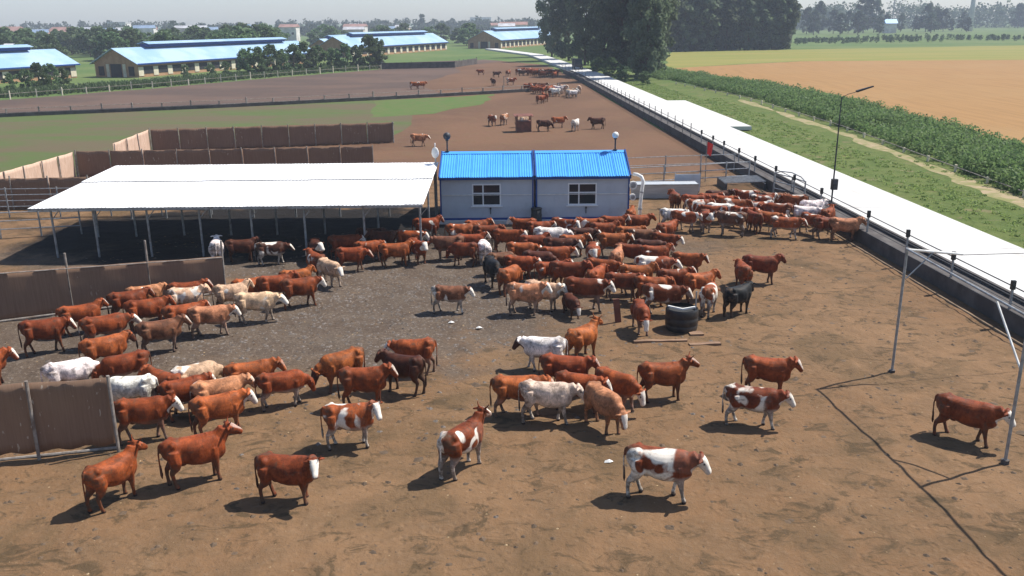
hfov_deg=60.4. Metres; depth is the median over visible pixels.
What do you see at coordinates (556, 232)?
cow
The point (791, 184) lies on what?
yard gate
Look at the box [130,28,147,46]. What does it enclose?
tree
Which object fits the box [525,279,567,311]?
cow
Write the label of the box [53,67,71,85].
shrub
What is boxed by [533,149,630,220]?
site cabin
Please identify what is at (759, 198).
cow
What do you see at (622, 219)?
cow
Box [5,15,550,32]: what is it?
wood
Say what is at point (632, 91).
road
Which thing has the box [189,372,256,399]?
cow
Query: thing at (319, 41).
cattle barn
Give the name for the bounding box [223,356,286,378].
cow
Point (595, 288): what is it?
cow
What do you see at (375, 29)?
tree
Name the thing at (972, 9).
mast
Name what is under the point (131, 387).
cow
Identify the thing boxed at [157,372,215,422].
cow
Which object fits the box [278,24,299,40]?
town house
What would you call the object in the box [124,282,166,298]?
cow
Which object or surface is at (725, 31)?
tree
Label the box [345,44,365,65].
shrub
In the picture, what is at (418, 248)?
cow
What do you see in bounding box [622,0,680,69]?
tree
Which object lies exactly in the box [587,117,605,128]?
cow
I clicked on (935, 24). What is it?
tree
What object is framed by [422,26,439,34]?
tree
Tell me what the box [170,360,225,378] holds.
cow
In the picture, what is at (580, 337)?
cow
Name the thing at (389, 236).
cow
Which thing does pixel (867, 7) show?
tree
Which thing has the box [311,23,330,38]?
tree
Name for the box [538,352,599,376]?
cow
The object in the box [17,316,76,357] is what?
cow
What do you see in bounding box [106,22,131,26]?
apartment block
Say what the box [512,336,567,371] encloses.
cow
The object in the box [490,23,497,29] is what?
town house
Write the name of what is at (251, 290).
cow
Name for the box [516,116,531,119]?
cow
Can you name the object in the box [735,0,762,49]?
tree
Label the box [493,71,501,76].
cow
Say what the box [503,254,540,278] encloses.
cow
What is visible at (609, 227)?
cow
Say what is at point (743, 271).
cow
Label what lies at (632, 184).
round vent
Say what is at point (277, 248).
cow
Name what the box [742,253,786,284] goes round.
cow
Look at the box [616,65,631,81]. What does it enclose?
shrub
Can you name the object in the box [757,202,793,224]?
cow
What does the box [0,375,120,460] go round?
windbreak
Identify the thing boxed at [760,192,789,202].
cow
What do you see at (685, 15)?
tree
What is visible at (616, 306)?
stake
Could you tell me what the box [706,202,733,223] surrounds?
cow
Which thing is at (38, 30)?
town house
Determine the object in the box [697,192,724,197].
cow
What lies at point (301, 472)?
cow
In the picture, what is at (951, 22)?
tree
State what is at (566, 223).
cow
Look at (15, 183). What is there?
fence
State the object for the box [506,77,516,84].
cow
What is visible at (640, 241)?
cow
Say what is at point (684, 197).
cow
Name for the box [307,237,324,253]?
cow
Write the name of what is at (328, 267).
cow
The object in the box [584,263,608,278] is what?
cow
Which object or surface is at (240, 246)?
cow
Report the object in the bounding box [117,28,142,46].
tree
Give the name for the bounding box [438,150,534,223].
site cabin
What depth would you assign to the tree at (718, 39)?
321.45 m
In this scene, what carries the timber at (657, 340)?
on the yard ground at (442, 520)
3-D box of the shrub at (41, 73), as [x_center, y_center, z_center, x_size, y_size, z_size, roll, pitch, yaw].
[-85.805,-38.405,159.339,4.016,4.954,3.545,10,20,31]
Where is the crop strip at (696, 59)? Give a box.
[666,45,1023,67]
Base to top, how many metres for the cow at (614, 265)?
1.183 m
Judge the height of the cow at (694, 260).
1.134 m
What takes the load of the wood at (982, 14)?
on the ground at (86, 68)
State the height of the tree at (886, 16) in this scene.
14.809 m
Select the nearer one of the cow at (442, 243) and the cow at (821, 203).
the cow at (442, 243)
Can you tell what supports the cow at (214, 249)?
on the yard ground at (442, 520)
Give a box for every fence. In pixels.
[0,64,381,99]
[0,83,558,116]
[0,175,89,209]
[0,187,212,217]
[0,211,82,238]
[381,57,476,68]
[558,64,1023,309]
[631,160,749,184]
[632,153,734,173]
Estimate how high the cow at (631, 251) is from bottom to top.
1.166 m
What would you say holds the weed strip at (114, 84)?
on the ground at (86, 68)
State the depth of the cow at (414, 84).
150.09 m
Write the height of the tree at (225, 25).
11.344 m
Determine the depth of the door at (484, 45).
374.65 m
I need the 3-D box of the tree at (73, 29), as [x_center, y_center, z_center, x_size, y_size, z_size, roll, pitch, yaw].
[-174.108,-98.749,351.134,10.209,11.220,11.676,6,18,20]
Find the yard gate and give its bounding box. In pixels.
[772,171,805,194]
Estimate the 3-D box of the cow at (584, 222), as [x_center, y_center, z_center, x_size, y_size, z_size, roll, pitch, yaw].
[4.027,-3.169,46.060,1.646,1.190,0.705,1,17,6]
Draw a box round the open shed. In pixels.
[27,162,438,257]
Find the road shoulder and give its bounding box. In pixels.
[614,78,1023,248]
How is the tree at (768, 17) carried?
on the ground at (86, 68)
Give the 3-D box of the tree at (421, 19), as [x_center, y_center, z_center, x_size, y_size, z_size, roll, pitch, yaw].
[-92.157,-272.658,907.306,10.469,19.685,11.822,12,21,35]
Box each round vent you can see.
[629,181,636,188]
[629,194,635,199]
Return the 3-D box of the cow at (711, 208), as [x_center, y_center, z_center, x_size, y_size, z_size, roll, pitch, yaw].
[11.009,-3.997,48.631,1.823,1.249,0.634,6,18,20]
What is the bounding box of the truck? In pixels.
[572,58,582,69]
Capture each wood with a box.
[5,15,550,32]
[36,20,177,34]
[100,20,531,36]
[795,0,1023,29]
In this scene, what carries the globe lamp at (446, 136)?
on the site cabin at (497, 187)
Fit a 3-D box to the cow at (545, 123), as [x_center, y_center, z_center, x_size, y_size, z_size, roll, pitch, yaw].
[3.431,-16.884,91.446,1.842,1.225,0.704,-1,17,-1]
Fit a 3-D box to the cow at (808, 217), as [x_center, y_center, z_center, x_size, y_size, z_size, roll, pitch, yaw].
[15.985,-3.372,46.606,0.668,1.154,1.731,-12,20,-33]
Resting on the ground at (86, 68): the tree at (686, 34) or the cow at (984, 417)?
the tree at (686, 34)
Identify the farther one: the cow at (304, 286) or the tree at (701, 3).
the tree at (701, 3)
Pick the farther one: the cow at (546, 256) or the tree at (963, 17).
the tree at (963, 17)
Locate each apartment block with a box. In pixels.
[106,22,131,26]
[470,17,490,20]
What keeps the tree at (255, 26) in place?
on the ground at (86, 68)
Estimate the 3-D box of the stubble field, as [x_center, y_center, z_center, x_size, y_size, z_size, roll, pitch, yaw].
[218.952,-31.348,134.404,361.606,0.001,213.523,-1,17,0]
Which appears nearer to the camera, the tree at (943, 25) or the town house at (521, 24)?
the town house at (521, 24)
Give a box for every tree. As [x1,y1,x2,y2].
[0,26,9,34]
[0,33,19,44]
[4,31,36,45]
[12,28,41,49]
[21,27,44,49]
[33,32,51,48]
[38,33,69,54]
[50,29,64,39]
[56,31,80,54]
[63,26,88,53]
[72,29,98,55]
[82,26,107,55]
[89,33,115,59]
[95,27,124,47]
[98,31,129,53]
[117,26,132,47]
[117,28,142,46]
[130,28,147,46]
[136,32,148,41]
[140,32,156,41]
[146,29,174,41]
[152,34,164,40]
[165,27,190,38]
[171,34,183,40]
[179,25,204,39]
[192,27,211,37]
[193,29,208,39]
[205,29,220,38]
[205,31,228,39]
[217,24,236,30]
[218,26,234,38]
[223,25,260,38]
[235,22,252,27]
[246,24,264,37]
[255,25,284,37]
[306,29,321,43]
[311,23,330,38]
[319,26,342,38]
[369,25,382,31]
[378,25,393,31]
[397,23,411,30]
[417,14,426,28]
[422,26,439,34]
[433,23,451,40]
[450,27,462,43]
[456,22,480,41]
[458,28,473,45]
[535,0,562,56]
[547,0,584,60]
[565,0,597,64]
[579,0,621,68]
[593,0,644,72]
[620,0,673,79]
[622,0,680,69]
[667,0,690,51]
[673,3,694,50]
[674,0,704,51]
[686,0,714,50]
[687,0,722,50]
[694,6,722,50]
[710,0,729,50]
[715,0,742,50]
[721,0,740,49]
[721,0,753,49]
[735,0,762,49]
[739,0,764,49]
[745,0,777,49]
[750,0,779,49]
[763,0,791,49]
[769,0,802,49]
[775,1,800,48]
[800,6,813,33]
[807,10,821,34]
[812,0,828,33]
[826,8,840,32]
[833,12,848,33]
[843,9,853,31]
[850,10,868,33]
[855,0,875,32]
[867,0,884,32]
[874,16,885,32]
[882,14,891,25]
[897,12,905,31]
[911,15,919,31]
[915,2,937,31]
[923,12,940,32]
[932,6,943,30]
[938,9,950,29]
[947,18,955,29]
[956,11,967,30]
[961,16,972,31]
[1008,3,1023,27]
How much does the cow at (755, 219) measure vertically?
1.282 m
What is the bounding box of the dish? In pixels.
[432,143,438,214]
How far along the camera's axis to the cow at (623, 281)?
35.66 m
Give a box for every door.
[110,64,122,76]
[481,42,487,48]
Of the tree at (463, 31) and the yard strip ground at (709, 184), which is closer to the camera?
the yard strip ground at (709, 184)
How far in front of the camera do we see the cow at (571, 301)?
33.68 m
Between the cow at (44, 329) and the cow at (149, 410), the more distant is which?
the cow at (44, 329)
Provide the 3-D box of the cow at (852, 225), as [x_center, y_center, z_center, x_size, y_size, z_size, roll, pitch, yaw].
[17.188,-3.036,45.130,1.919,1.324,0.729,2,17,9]
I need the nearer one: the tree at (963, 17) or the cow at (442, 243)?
the cow at (442, 243)
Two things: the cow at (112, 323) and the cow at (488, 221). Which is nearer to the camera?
the cow at (112, 323)
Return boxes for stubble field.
[674,60,1023,142]
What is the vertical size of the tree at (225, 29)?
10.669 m
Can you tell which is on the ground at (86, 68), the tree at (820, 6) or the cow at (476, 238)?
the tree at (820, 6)
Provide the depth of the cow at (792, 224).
45.63 m
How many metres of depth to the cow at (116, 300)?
33.79 m
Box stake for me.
[613,298,620,322]
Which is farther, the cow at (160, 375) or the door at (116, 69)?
the door at (116, 69)
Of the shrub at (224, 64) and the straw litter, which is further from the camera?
the shrub at (224, 64)
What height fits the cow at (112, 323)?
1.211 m
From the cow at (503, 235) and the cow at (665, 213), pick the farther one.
the cow at (665, 213)
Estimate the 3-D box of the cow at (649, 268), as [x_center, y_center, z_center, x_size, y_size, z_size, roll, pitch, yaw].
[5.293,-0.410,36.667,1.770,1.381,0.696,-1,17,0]
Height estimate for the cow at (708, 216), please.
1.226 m
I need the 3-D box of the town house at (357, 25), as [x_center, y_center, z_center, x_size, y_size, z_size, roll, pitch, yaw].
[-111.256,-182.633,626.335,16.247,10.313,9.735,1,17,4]
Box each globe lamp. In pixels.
[443,132,450,151]
[612,132,618,149]
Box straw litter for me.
[15,251,1020,575]
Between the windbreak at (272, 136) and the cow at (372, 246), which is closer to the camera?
the cow at (372, 246)
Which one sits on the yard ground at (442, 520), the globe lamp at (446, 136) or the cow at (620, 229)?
the cow at (620, 229)
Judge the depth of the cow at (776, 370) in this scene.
26.37 m
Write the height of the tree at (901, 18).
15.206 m
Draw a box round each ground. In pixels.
[0,18,1023,334]
[0,68,459,113]
[0,99,411,175]
[0,198,1023,575]
[50,172,771,199]
[76,61,735,176]
[374,60,499,68]
[583,67,1023,246]
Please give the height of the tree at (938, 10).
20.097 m
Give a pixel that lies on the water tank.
(681, 318)
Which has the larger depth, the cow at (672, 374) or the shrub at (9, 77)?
the shrub at (9, 77)
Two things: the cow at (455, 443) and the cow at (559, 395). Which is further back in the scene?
the cow at (559, 395)
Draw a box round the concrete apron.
[667,100,751,129]
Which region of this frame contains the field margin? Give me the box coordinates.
[789,33,1023,44]
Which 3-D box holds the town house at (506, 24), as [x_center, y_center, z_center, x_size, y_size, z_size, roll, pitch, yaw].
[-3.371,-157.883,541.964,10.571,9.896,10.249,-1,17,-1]
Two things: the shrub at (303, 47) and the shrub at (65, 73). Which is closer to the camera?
the shrub at (65, 73)
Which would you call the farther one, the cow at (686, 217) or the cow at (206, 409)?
the cow at (686, 217)
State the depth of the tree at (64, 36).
336.56 m
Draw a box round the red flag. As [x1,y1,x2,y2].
[705,141,712,180]
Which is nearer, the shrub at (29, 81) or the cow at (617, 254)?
the cow at (617, 254)
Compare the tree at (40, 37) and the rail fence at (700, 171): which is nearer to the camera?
the rail fence at (700, 171)
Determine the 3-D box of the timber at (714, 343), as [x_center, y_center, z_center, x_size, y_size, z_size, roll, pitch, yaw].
[6.782,1.972,30.970,1.130,0.100,0.243,-2,17,-5]
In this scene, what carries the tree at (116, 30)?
on the ground at (86, 68)
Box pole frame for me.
[889,248,1023,464]
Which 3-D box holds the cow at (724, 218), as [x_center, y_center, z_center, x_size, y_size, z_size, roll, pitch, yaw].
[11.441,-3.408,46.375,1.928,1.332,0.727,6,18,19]
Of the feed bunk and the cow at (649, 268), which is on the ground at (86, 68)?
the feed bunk
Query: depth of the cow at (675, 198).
52.27 m
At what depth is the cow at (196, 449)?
21.60 m
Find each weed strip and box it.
[0,62,385,97]
[676,82,1023,196]
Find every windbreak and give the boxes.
[0,152,77,186]
[0,240,225,321]
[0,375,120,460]
[74,145,373,176]
[113,130,151,154]
[149,121,392,149]
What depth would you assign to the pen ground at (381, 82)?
148.07 m
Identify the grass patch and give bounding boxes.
[371,94,493,116]
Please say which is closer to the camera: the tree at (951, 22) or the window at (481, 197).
the window at (481, 197)
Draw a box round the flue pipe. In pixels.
[633,172,644,214]
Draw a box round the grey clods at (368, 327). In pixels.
[8,233,895,517]
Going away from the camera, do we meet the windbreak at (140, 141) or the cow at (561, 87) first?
the windbreak at (140, 141)
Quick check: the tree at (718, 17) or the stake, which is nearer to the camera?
the stake
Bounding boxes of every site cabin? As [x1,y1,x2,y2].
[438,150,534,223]
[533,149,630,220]
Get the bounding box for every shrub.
[1,73,17,87]
[15,68,36,88]
[29,62,51,87]
[38,63,61,85]
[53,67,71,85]
[180,65,191,76]
[204,63,216,74]
[219,61,231,72]
[236,47,257,71]
[246,46,269,73]
[261,44,281,71]
[271,49,291,69]
[284,43,305,69]
[296,41,318,68]
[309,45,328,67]
[324,47,340,65]
[333,43,352,67]
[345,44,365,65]
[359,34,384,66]
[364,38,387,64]
[590,57,601,71]
[600,57,620,77]
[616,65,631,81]
[638,71,652,83]
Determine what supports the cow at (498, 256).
on the yard ground at (442, 520)
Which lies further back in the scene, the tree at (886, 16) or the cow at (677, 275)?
the tree at (886, 16)
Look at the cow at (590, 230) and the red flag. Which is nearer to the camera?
the cow at (590, 230)
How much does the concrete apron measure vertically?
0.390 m
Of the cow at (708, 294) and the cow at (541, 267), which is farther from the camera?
the cow at (541, 267)
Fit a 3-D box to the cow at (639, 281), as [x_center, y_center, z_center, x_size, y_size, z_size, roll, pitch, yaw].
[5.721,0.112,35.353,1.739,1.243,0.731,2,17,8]
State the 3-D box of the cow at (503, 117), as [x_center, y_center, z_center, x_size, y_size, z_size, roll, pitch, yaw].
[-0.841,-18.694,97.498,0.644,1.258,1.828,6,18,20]
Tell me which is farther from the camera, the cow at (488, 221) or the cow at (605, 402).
the cow at (488, 221)
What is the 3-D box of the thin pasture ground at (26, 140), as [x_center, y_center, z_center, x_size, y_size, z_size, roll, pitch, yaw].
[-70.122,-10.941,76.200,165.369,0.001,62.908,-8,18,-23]
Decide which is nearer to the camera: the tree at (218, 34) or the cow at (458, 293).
the cow at (458, 293)
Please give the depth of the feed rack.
91.04 m
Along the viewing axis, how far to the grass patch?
121.89 m
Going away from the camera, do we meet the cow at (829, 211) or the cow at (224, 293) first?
the cow at (224, 293)
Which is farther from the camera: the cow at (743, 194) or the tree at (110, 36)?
the tree at (110, 36)
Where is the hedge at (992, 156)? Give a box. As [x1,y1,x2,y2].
[647,65,1023,194]
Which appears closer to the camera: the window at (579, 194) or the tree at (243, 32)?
the window at (579, 194)
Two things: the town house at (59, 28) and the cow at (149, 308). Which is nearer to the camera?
the cow at (149, 308)
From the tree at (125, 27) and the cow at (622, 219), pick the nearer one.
the cow at (622, 219)
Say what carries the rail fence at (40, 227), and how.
on the yard ground at (442, 520)
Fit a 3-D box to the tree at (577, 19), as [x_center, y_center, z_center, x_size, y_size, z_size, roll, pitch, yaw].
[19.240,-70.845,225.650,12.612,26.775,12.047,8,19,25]
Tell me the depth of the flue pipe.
50.02 m
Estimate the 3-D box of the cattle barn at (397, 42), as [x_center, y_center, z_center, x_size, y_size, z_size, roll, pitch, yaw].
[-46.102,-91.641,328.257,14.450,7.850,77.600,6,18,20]
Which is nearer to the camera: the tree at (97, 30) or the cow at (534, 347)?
the cow at (534, 347)
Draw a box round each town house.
[32,29,48,32]
[48,27,65,30]
[133,25,155,36]
[174,25,197,33]
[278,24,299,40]
[342,24,367,31]
[343,27,364,31]
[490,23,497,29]
[498,23,514,26]
[499,22,527,26]
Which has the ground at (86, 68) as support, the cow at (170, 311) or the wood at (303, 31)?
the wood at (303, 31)
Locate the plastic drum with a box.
[531,207,541,220]
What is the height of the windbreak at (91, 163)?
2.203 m
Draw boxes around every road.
[485,49,661,99]
[633,99,1023,296]
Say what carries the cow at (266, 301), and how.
on the yard ground at (442, 520)
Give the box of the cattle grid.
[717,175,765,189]
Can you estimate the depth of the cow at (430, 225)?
45.69 m
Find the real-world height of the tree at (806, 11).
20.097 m
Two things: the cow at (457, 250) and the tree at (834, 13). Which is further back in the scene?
the tree at (834, 13)
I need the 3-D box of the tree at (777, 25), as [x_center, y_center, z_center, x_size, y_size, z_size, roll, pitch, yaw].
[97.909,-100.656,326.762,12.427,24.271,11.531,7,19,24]
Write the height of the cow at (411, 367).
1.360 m
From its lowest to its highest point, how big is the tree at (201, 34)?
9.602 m
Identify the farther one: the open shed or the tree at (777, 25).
the tree at (777, 25)
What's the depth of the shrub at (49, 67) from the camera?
161.45 m
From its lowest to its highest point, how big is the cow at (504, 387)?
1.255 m
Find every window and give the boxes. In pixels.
[471,184,502,206]
[566,183,597,205]
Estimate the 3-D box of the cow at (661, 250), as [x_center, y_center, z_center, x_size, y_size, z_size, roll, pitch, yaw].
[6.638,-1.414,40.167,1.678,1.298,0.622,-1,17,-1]
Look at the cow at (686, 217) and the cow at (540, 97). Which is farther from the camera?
the cow at (540, 97)
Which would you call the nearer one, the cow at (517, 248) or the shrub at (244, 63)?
the cow at (517, 248)
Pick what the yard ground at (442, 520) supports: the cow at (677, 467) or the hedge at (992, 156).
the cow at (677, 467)
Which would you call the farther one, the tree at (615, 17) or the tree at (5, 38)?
the tree at (5, 38)
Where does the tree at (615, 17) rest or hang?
on the verge ground at (976, 221)
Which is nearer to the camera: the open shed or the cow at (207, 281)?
the cow at (207, 281)
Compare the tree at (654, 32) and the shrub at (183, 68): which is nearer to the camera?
the tree at (654, 32)
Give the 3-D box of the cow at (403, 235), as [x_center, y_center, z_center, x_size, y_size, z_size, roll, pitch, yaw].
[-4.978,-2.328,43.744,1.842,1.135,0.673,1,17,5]
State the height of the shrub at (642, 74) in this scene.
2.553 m
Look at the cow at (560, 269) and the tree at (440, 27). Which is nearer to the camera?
the cow at (560, 269)
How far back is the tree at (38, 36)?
347.13 m
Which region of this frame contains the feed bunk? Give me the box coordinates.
[563,70,1023,346]
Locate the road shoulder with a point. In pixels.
(881, 189)
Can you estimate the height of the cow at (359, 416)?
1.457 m
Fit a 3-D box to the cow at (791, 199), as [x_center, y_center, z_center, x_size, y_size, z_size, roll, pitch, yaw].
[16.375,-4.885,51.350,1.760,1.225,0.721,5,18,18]
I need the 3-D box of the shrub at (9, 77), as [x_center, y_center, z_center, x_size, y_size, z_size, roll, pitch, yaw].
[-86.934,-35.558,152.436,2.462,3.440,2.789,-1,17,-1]
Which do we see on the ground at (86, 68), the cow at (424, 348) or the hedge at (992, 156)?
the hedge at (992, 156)
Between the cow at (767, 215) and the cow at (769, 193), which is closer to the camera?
the cow at (767, 215)
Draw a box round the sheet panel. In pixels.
[675,173,700,192]
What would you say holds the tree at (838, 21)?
on the ground at (86, 68)
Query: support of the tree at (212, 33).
on the ground at (86, 68)
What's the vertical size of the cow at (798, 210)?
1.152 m
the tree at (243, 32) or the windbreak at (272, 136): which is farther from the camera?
the tree at (243, 32)
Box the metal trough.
[631,181,698,197]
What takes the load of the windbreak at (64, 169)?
on the yard strip ground at (709, 184)
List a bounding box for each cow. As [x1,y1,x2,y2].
[0,346,18,384]
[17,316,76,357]
[40,357,105,381]
[55,298,108,336]
[78,312,141,341]
[78,330,136,360]
[81,434,147,513]
[91,349,151,378]
[106,287,154,317]
[110,373,159,401]
[113,394,183,445]
[122,295,175,332]
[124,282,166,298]
[134,314,191,351]
[137,364,182,413]
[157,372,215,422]
[157,416,242,489]
[161,299,210,333]
[166,278,212,304]
[166,283,211,304]
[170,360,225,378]
[187,304,240,339]
[188,387,257,434]
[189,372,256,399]
[208,234,223,256]
[212,278,254,312]
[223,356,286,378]
[224,236,261,263]
[231,277,261,306]
[233,291,288,324]
[254,241,294,265]
[254,369,315,411]
[254,451,324,505]
[256,270,300,291]
[278,264,316,295]
[279,275,326,310]
[303,247,326,278]
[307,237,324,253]
[311,346,364,394]
[316,257,344,287]
[320,400,382,450]
[327,234,365,258]
[335,247,373,272]
[337,362,397,403]
[353,239,385,261]
[355,227,386,240]
[364,229,397,242]
[374,348,426,396]
[378,239,413,267]
[384,337,437,374]
[394,229,428,242]
[408,237,428,264]
[410,82,419,88]
[410,133,430,146]
[412,215,443,235]
[417,81,426,88]
[427,235,464,260]
[431,284,474,313]
[437,401,491,480]
[444,222,479,235]
[446,242,478,266]
[456,231,490,254]
[464,218,494,239]
[472,224,505,246]
[477,239,491,264]
[482,255,500,287]
[486,251,516,265]
[488,115,496,125]
[489,374,553,417]
[491,228,527,251]
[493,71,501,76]
[496,264,524,296]
[500,113,508,125]
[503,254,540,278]
[505,241,541,255]
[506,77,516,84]
[506,216,536,234]
[506,281,551,315]
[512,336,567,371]
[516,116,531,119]
[518,232,550,246]
[518,379,583,424]
[522,250,558,275]
[525,220,556,234]
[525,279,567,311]
[529,86,540,93]
[533,226,573,237]
[534,258,572,283]
[536,95,545,103]
[536,120,553,131]
[538,246,578,260]
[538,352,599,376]
[539,71,547,77]
[540,86,545,94]
[541,91,548,101]
[543,236,583,248]
[548,260,593,282]
[549,88,560,96]
[551,116,567,127]
[551,217,580,228]
[553,85,563,93]
[554,370,612,413]
[559,233,592,256]
[562,292,583,318]
[563,276,615,311]
[564,314,602,355]
[567,89,579,97]
[568,227,600,244]
[571,118,578,131]
[575,217,604,227]
[583,381,630,434]
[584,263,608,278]
[585,241,600,258]
[585,257,623,273]
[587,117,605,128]
[589,220,620,240]
[595,366,645,411]
[597,232,634,256]
[600,214,630,225]
[604,271,644,301]
[608,243,624,272]
[614,242,642,258]
[615,225,646,232]
[618,261,659,294]
[623,442,710,504]
[625,205,636,214]
[625,213,656,226]
[626,228,660,243]
[630,298,652,335]
[632,275,675,305]
[633,238,672,251]
[634,255,682,272]
[637,352,699,403]
[639,242,674,256]
[640,282,692,313]
[652,231,684,254]
[655,219,679,233]
[656,266,696,296]
[659,208,689,229]
[667,189,681,208]
[670,210,702,232]
[671,251,708,272]
[680,194,711,208]
[683,269,721,302]
[684,199,715,211]
[695,204,727,217]
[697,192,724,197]
[698,282,720,319]
[699,209,714,233]
[705,189,735,195]
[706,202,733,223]
[712,194,739,203]
[713,210,747,236]
[721,198,753,206]
[722,281,756,318]
[722,383,795,430]
[730,205,759,227]
[731,188,759,199]
[733,258,752,285]
[740,207,763,234]
[740,354,802,389]
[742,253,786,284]
[748,200,773,210]
[749,193,778,201]
[753,210,787,233]
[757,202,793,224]
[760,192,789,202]
[768,216,807,239]
[777,193,808,205]
[792,205,821,217]
[799,199,828,217]
[799,212,824,236]
[812,217,834,239]
[819,203,835,230]
[827,216,866,241]
[932,392,1015,448]
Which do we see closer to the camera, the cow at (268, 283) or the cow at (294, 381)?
the cow at (294, 381)
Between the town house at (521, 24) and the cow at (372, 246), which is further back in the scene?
the town house at (521, 24)
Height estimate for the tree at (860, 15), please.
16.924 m
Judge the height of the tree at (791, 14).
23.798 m
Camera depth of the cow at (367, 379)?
25.85 m
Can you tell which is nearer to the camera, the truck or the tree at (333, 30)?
the truck
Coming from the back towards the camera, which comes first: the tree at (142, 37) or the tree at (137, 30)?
the tree at (137, 30)
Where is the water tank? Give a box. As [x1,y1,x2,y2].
[665,291,703,335]
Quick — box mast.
[967,0,975,30]
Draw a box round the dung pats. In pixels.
[23,241,1023,554]
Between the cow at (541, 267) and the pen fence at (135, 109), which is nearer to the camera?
the cow at (541, 267)
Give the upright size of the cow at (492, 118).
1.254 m
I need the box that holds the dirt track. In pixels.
[738,100,1023,207]
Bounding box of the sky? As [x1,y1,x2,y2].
[0,0,1023,26]
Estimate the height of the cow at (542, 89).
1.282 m
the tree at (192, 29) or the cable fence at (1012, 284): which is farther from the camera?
the tree at (192, 29)
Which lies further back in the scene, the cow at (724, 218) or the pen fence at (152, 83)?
the pen fence at (152, 83)
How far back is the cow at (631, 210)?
48.16 m
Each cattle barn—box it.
[0,44,80,82]
[90,37,310,77]
[308,35,346,47]
[318,30,448,56]
[466,26,549,48]
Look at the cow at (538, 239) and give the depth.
42.35 m
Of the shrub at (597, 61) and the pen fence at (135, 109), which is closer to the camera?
the pen fence at (135, 109)
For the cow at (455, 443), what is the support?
on the yard ground at (442, 520)
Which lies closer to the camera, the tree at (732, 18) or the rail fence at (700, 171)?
the rail fence at (700, 171)
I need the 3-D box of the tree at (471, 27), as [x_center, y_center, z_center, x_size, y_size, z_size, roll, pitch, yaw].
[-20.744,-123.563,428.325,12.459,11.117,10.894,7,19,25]
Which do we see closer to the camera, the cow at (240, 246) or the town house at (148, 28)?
the cow at (240, 246)
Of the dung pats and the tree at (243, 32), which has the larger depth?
the tree at (243, 32)
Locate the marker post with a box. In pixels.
[391,122,393,142]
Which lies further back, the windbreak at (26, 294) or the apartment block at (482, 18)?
the apartment block at (482, 18)
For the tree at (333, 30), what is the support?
on the ground at (86, 68)
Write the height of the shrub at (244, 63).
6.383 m
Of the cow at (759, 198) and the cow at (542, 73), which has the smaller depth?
the cow at (759, 198)
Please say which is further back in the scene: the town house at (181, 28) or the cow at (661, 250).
the town house at (181, 28)
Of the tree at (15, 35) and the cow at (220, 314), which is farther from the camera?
the tree at (15, 35)
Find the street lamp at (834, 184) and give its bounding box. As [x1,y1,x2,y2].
[830,86,873,203]
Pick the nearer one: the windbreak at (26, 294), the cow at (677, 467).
the cow at (677, 467)
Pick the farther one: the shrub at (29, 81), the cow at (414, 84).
the shrub at (29, 81)
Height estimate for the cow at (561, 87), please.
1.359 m
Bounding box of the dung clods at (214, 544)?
[0,228,1023,575]
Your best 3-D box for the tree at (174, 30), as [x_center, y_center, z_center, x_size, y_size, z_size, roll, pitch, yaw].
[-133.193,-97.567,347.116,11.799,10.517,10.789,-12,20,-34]
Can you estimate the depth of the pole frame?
23.64 m
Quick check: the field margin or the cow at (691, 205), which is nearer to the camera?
the cow at (691, 205)
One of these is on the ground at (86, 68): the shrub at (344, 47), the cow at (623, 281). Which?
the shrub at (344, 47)
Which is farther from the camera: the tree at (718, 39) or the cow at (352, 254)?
the tree at (718, 39)
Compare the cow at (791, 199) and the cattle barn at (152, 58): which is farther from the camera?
the cattle barn at (152, 58)
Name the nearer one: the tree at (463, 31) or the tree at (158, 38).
the tree at (158, 38)
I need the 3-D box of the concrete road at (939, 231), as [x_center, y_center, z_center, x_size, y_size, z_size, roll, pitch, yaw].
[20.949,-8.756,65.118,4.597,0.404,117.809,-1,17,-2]
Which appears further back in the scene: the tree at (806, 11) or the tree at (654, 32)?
the tree at (806, 11)
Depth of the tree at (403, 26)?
470.42 m
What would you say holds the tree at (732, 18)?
on the ground at (86, 68)
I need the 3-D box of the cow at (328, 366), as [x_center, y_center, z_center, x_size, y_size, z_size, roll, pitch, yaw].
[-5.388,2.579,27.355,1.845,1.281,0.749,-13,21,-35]
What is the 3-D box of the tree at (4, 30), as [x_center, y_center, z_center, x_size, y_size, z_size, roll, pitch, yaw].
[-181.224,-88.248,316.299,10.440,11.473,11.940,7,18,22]
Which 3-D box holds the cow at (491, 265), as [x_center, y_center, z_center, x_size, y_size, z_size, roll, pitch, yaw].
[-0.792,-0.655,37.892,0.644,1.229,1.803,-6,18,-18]
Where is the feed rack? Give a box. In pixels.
[513,113,533,131]
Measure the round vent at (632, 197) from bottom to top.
0.368 m
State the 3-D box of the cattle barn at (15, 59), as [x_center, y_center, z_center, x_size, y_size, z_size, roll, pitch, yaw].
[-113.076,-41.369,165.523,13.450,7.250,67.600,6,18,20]
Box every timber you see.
[633,339,687,343]
[688,341,720,345]
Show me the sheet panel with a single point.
(687, 177)
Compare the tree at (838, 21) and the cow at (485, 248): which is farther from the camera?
the tree at (838, 21)

